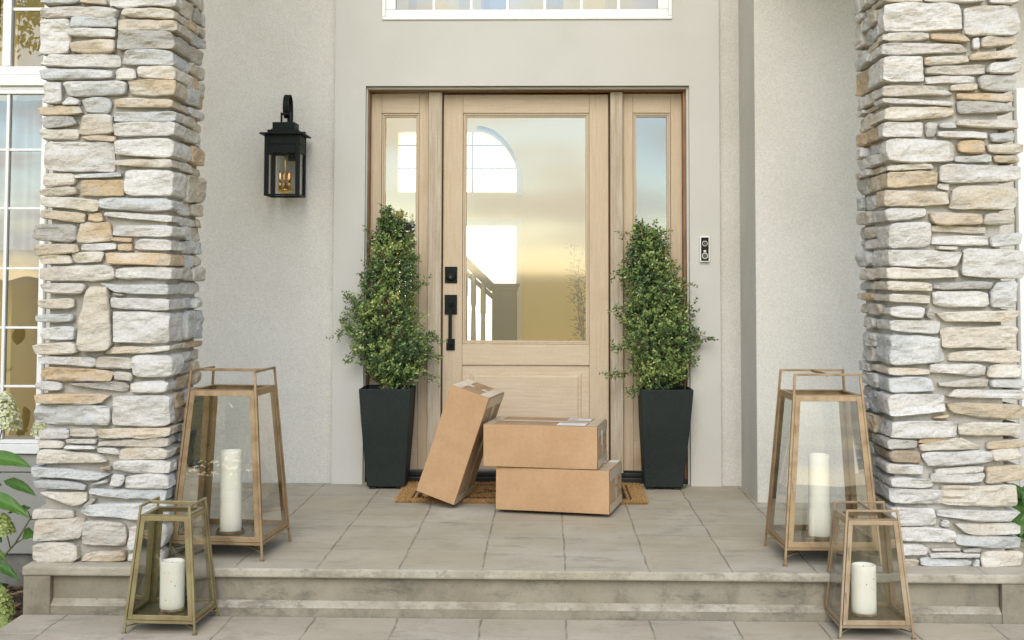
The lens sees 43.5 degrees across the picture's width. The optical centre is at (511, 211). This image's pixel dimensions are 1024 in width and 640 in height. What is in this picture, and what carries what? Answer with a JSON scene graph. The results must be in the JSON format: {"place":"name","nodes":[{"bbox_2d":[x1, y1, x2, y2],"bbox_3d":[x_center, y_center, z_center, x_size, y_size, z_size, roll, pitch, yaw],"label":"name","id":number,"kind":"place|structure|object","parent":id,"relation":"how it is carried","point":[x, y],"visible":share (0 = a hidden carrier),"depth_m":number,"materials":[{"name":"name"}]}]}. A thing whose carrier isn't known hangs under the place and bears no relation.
{"place":"outdoors","nodes":[
{"label":"outdoors","id":0,"kind":"place"},
{"bbox_2d":[398,222,519,339],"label":"staircase","id":1,"kind":"structure","parent":0,"point":[503,296],"depth_m":8.51,"materials":[{"name":"grey"}]},
{"bbox_3d":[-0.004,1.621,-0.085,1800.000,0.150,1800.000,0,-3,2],"label":"ground","id":2,"kind":"structure","parent":0,"visible":0},
{"bbox_2d":[0,583,22,620],"bbox_3d":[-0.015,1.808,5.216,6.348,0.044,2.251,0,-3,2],"label":"mulch","id":3,"kind":"object","parent":2,"relation":"on","point":[17,600],"visible":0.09,"depth_m":6.18,"materials":[{"name":"brown wood"}]},
{"bbox_2d":[0,391,46,627],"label":"hydrangea","id":4,"kind":"object","parent":3,"relation":"on","point":[7,501],"visible":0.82,"depth_m":5.59,"materials":[{"name":"green plant"}]},
{"bbox_2d":[1010,483,1023,541],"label":"hydrangea","id":5,"kind":"object","parent":3,"relation":"on","point":[1019,518],"visible":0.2,"depth_m":5.41,"materials":[{"name":"green plant"}]},
{"bbox_2d":[0,0,1023,586],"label":"house","id":6,"kind":"structure","parent":2,"relation":"on","point":[772,132],"depth_m":6.96,"materials":[{"name":"paint"}]},
{"bbox_2d":[0,0,49,453],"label":"side window","id":7,"kind":"structure","parent":6,"relation":"in","point":[14,80],"depth_m":6.50,"materials":[{"name":"white glass"}]},
{"bbox_2d":[259,95,310,197],"bbox_3d":[-1.210,-0.357,6.880,0.236,0.555,0.281,0,-3,2],"label":"wall lamp","id":8,"kind":"object","parent":6,"relation":"attached to","point":[287,138],"visible":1,"depth_m":6.80,"materials":[{"name":"black metal"}]},
{"bbox_2d":[399,226,515,339],"bbox_3d":[-0.455,0.671,10.758,1.086,1.199,0.005,0,-3,2],"label":"hall window pane","id":9,"kind":"structure","parent":6,"relation":"in","point":[492,249],"depth_m":10.76,"materials":[{"name":"white"}]},
{"bbox_2d":[365,90,686,483],"bbox_3d":[0.083,0.397,7.082,1.754,2.147,0.215,0,-3,2],"label":"entry door","id":10,"kind":"structure","parent":6,"relation":"attached to","point":[549,378],"depth_m":7.04,"materials":[{"name":"brown wood"}]},
{"bbox_2d":[442,95,608,469],"bbox_3d":[0.075,0.380,7.063,0.910,2.058,0.045,0,-3,2],"label":"door leaf","id":11,"kind":"structure","parent":10,"relation":"in","point":[536,378],"depth_m":7.03,"materials":[{"name":"brown wood"}]},
{"bbox_2d":[382,0,671,19],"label":"transom window","id":12,"kind":"structure","parent":6,"relation":"in","point":[389,10],"depth_m":6.98,"materials":[{"name":"white plastic"}]},
{"bbox_2d":[563,243,584,340],"bbox_3d":[0.442,0.906,7.975,0.270,1.427,0.312,0,-3,2],"label":"indoor plant","id":13,"kind":"object","parent":6,"relation":"on","point":[580,328],"visible":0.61,"depth_m":7.99,"materials":[{"name":"green plant"}]},
{"bbox_2d":[699,236,709,261],"bbox_3d":[1.034,0.200,6.880,0.053,0.138,0.026,0,-3,2],"label":"doorbell","id":14,"kind":"object","parent":6,"relation":"attached to","point":[704,244],"visible":1,"depth_m":6.87,"materials":[{"name":"silver"}]},
{"bbox_2d":[1012,88,1023,405],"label":"side window","id":15,"kind":"structure","parent":6,"relation":"in","point":[1018,100],"depth_m":6.35,"materials":[{"name":"white plastic"}]},
{"bbox_2d":[23,575,1023,623],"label":"porch riser","id":16,"kind":"object","parent":2,"relation":"on","point":[40,592],"visible":0.28,"depth_m":4.86,"materials":[{"name":"concrete"}]},
{"bbox_2d":[22,482,1023,583],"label":"porch floor","id":17,"kind":"structure","parent":16,"relation":"on","point":[687,533],"depth_m":5.29,"materials":[{"name":"grey tile"}]},
{"bbox_2d":[31,0,206,561],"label":"stone pillar","id":18,"kind":"structure","parent":17,"relation":"on","point":[124,153],"depth_m":5.05,"materials":[{"name":"stone"}]},
{"bbox_2d":[166,366,291,561],"bbox_3d":[-1.138,1.004,5.222,0.394,0.732,0.394,0,-3,7],"label":"lantern","id":19,"kind":"object","parent":17,"relation":"on","point":[195,472],"visible":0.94,"depth_m":5.22,"materials":[{"name":"brown wood"}]},
{"bbox_2d":[178,386,211,534],"bbox_3d":[-1.301,1.011,5.240,0.054,0.582,0.355,0,-3,7],"label":"glass door","id":20,"kind":"structure","parent":19,"relation":"in","point":[195,477],"depth_m":5.28,"materials":[{"name":"clear glass"}]},
{"bbox_2d":[220,449,242,531],"bbox_3d":[-1.140,1.131,5.205,0.087,0.325,0.087,0,-3,2],"label":"candle","id":21,"kind":"object","parent":19,"relation":"on","point":[231,492],"visible":1,"depth_m":5.17,"materials":[{"name":"wax"}]},
{"bbox_2d":[326,203,447,488],"bbox_3d":[-0.639,0.703,6.844,0.595,1.508,0.436,-1,-3,24],"label":"potted shrub","id":22,"kind":"object","parent":17,"relation":"on","point":[387,407],"visible":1,"depth_m":6.76,"materials":[{"name":"green plant"}]},
{"bbox_2d":[392,480,648,504],"bbox_3d":[0.053,1.437,6.582,1.276,0.018,0.635,0,-3,2],"label":"doormat","id":23,"kind":"object","parent":17,"relation":"on","point":[631,493],"visible":0.3,"depth_m":6.46,"materials":[{"name":"brown wicker"}]},
{"bbox_2d":[416,379,503,504],"bbox_3d":[-0.248,1.125,6.319,0.203,0.541,0.364,18,1,12],"label":"parcel","id":24,"kind":"object","parent":23,"relation":"on","point":[455,454],"visible":0.97,"depth_m":6.15,"materials":[{"name":"cardboard"}]},
{"bbox_2d":[496,460,621,514],"bbox_3d":[0.230,1.306,6.152,0.547,0.202,0.368,-1,-3,14],"label":"parcel","id":25,"kind":"object","parent":23,"relation":"on","point":[597,491],"visible":0.77,"depth_m":5.98,"materials":[{"name":"cardboard"}]},
{"bbox_2d":[483,416,606,469],"bbox_3d":[0.165,1.106,6.171,0.548,0.200,0.369,0,-3,11],"label":"parcel","id":26,"kind":"object","parent":25,"relation":"on","point":[554,443],"visible":1,"depth_m":6.00,"materials":[{"name":"cardboard"}]},
{"bbox_2d":[599,215,718,489],"bbox_3d":[0.763,0.738,6.808,0.501,1.442,0.474,2,-4,-34],"label":"potted shrub","id":27,"kind":"object","parent":17,"relation":"on","point":[665,408],"visible":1,"depth_m":6.75,"materials":[{"name":"green plant"}]},
{"bbox_2d":[763,369,881,565],"bbox_3d":[1.235,1.006,5.138,0.388,0.732,0.388,0,-3,0],"label":"lantern","id":28,"kind":"object","parent":17,"relation":"on","point":[789,534],"visible":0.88,"depth_m":5.10,"materials":[{"name":"brown wood"}]},
{"bbox_2d":[808,453,830,536],"bbox_3d":[1.230,1.133,5.131,0.087,0.325,0.087,0,-3,2],"label":"candle","id":29,"kind":"object","parent":28,"relation":"on","point":[819,498],"visible":0.98,"depth_m":5.10,"materials":[{"name":"wax"}]},
{"bbox_2d":[788,396,877,547],"bbox_3d":[1.237,1.007,4.977,0.349,0.575,0.053,0,-3,0],"label":"glass door","id":30,"kind":"structure","parent":28,"relation":"in","point":[874,544],"depth_m":4.97,"materials":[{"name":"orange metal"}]},
{"bbox_2d":[853,0,1023,566],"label":"stone pillar","id":31,"kind":"structure","parent":17,"relation":"on","point":[935,81],"depth_m":5.00,"materials":[{"name":"stone"}]},
{"bbox_2d":[50,598,1001,614],"bbox_3d":[0.035,1.493,4.856,3.593,0.023,0.028,0,-3,2],"label":"plinth edge","id":32,"kind":"object","parent":16,"relation":"attached to","point":[970,610],"visible":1,"depth_m":4.85,"materials":[{"name":"grey concrete"}]},
{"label":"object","id":33,"kind":"structure","parent":2,"relation":"on","visible":0},
{"bbox_2d":[0,615,1023,639],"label":"landing","id":34,"kind":"object","parent":33,"relation":"on","point":[65,627],"visible":1,"depth_m":4.68,"materials":[{"name":"concrete"}]},
{"bbox_2d":[121,496,219,634],"bbox_3d":[-1.259,1.300,4.759,0.278,0.452,0.278,0,-3,5],"label":"lantern","id":35,"kind":"object","parent":34,"relation":"on","point":[143,603],"visible":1,"depth_m":4.75,"materials":[{"name":"brown wood"}]},
{"bbox_2d":[127,507,156,616],"bbox_3d":[-1.372,1.297,4.768,0.040,0.364,0.242,0,-3,5],"label":"glass door","id":36,"kind":"structure","parent":35,"relation":"in","point":[144,581],"depth_m":4.80,"materials":[{"name":"clear glass"}]},
{"bbox_2d":[159,558,184,612],"bbox_3d":[-1.259,1.384,4.754,0.091,0.183,0.092,0,-3,2],"label":"candle","id":37,"kind":"object","parent":35,"relation":"on","point":[172,583],"visible":1,"depth_m":4.72,"materials":[{"name":"wax"}]},
{"bbox_2d":[823,501,916,639],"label":"lantern","id":38,"kind":"object","parent":34,"relation":"on","point":[894,611],"visible":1,"depth_m":4.66,"materials":[{"name":"brown wood"}]},
{"bbox_2d":[851,562,876,617],"bbox_3d":[1.294,1.388,4.715,0.091,0.183,0.092,0,-3,2],"label":"candle","id":39,"kind":"object","parent":38,"relation":"on","point":[863,592],"visible":1,"depth_m":4.68,"materials":[{"name":"wax"}]},
{"bbox_2d":[842,520,910,625],"bbox_3d":[1.303,1.295,4.607,0.242,0.364,0.040,0,-3,1],"label":"glass door","id":40,"kind":"structure","parent":38,"relation":"in","point":[906,622],"depth_m":4.60,"materials":[{"name":"brown metal"}]}
]}

